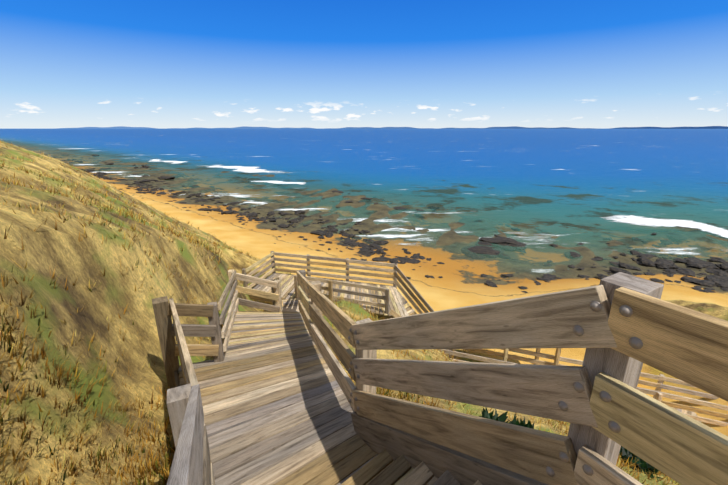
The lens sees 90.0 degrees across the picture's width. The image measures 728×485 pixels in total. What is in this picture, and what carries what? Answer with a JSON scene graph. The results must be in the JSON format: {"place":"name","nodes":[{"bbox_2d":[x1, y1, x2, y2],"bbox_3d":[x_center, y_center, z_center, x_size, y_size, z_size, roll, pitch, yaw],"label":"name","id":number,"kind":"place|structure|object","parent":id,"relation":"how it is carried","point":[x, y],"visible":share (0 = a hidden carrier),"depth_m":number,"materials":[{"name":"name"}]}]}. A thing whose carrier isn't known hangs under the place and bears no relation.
{"place":"outdoors","nodes":[
{"label":"outdoors","id":0,"kind":"place"},
{"bbox_2d":[0,141,727,484],"bbox_3d":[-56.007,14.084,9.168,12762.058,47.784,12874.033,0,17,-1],"label":"ground","id":1,"kind":"structure","parent":0,"point":[70,257],"depth_m":7.80,"materials":[{"name":"beige sand"}]},
{"bbox_2d":[0,140,678,484],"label":"grass tufts","id":2,"kind":"object","parent":1,"relation":"on","point":[165,469],"visible":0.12,"depth_m":4.04,"materials":[{"name":"green plant"}]},
{"bbox_2d":[52,155,727,292],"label":"rocks","id":3,"kind":"object","parent":1,"relation":"on","point":[483,247],"visible":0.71,"depth_m":32.60,"materials":[{"name":"grey stone"}]},
{"bbox_2d":[152,251,727,484],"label":"boardwalk","id":4,"kind":"structure","parent":1,"relation":"on","point":[261,398],"depth_m":2.44,"materials":[{"name":"brown wood"}]},
{"bbox_2d":[307,287,642,476],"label":"bolts","id":5,"kind":"object","parent":4,"relation":"attached to","point":[634,342],"visible":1,"depth_m":1.41,"materials":[{"name":"grey metal"}]},
{"bbox_2d":[479,407,663,478],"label":"shrubs","id":6,"kind":"object","parent":1,"relation":"on","point":[643,465],"visible":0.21,"depth_m":6.13,"materials":[{"name":"leaves"},{"name":"foliage"}]},
{"bbox_2d":[0,129,727,275],"bbox_3d":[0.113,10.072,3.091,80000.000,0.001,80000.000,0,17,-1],"label":"sea","id":7,"kind":"structure","parent":0,"point":[567,185],"depth_m":97.85,"materials":[{"name":"blue liquid"}]},
{"bbox_2d":[149,159,727,237],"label":"surf foam","id":8,"kind":"object","parent":7,"relation":"on","point":[647,221],"visible":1,"depth_m":43.48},
{"bbox_2d":[0,0,727,128],"label":"sky","id":9,"kind":"structure","parent":0,"point":[160,64],"materials":[{"name":"blue"}]},
{"bbox_2d":[56,126,727,128],"bbox_3d":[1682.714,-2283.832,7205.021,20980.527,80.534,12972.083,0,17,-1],"label":"coast","id":10,"kind":"structure","parent":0,"point":[516,127],"depth_m":12075.96,"materials":[{"name":"blue"}]}
]}

